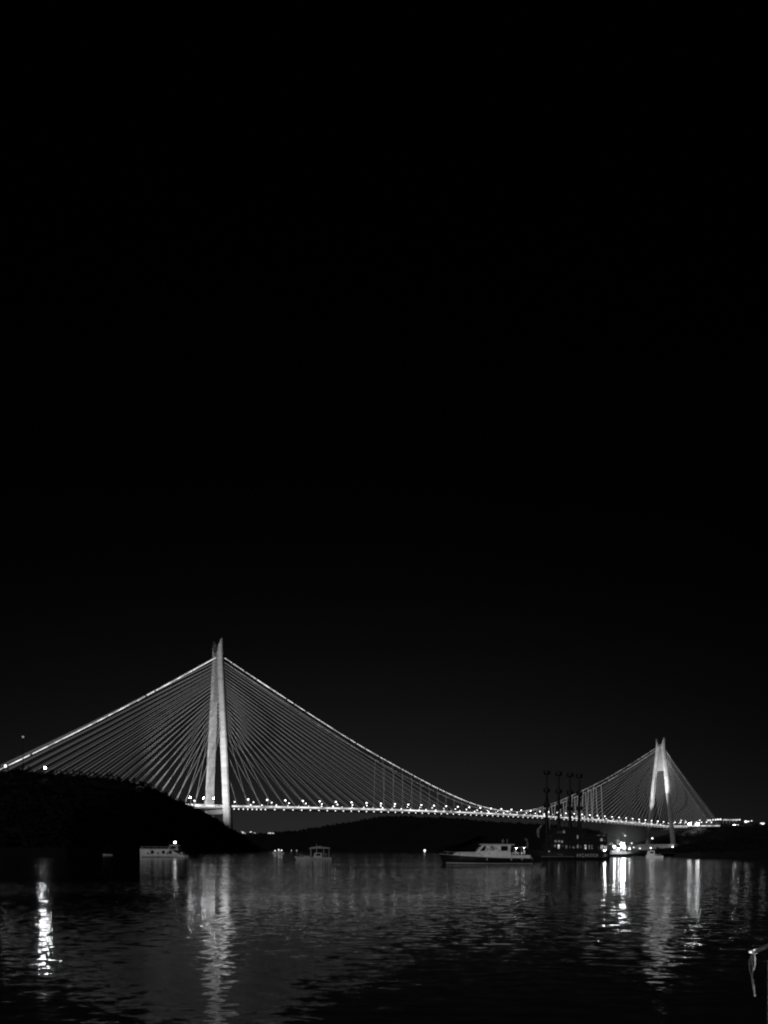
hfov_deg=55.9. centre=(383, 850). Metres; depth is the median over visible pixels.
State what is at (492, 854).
motor yacht
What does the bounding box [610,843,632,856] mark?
fishing boat
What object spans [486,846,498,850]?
window
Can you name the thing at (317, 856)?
canopied boat
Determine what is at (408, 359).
sky
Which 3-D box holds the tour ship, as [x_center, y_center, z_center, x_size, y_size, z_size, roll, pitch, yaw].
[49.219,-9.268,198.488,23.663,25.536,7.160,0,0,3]
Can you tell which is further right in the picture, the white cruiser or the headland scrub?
the headland scrub
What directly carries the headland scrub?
on the headland
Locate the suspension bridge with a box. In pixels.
[0,638,719,849]
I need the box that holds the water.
[0,851,767,1023]
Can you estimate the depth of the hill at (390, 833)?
2151.80 m
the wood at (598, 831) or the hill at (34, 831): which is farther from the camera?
the wood at (598, 831)
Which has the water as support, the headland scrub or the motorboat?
the motorboat
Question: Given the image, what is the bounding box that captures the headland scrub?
[653,833,767,852]
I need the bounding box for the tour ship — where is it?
[520,770,609,859]
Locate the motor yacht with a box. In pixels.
[440,841,531,863]
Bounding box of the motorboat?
[646,851,662,857]
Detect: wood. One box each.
[240,815,635,847]
[635,822,767,845]
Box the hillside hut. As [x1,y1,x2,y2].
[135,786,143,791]
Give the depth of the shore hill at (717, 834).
2244.38 m
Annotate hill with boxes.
[0,768,272,855]
[242,816,641,850]
[630,822,767,845]
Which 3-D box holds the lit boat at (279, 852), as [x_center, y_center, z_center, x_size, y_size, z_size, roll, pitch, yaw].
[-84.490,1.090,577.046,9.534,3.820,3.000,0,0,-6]
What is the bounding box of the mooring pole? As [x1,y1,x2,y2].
[748,944,767,1023]
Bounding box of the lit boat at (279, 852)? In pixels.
[272,849,283,853]
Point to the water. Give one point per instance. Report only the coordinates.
(381, 937)
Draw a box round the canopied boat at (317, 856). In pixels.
[294,844,331,859]
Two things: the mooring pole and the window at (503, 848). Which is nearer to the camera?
the mooring pole
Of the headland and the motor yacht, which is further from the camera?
the headland
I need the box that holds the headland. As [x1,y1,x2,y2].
[631,836,767,857]
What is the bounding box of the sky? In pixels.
[0,0,767,843]
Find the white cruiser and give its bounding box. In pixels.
[140,841,187,856]
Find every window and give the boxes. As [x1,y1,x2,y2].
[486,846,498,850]
[501,846,507,850]
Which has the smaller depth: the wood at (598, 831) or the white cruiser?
the white cruiser
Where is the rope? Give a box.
[749,954,755,996]
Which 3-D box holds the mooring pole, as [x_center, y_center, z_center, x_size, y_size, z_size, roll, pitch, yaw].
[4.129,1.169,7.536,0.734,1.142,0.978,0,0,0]

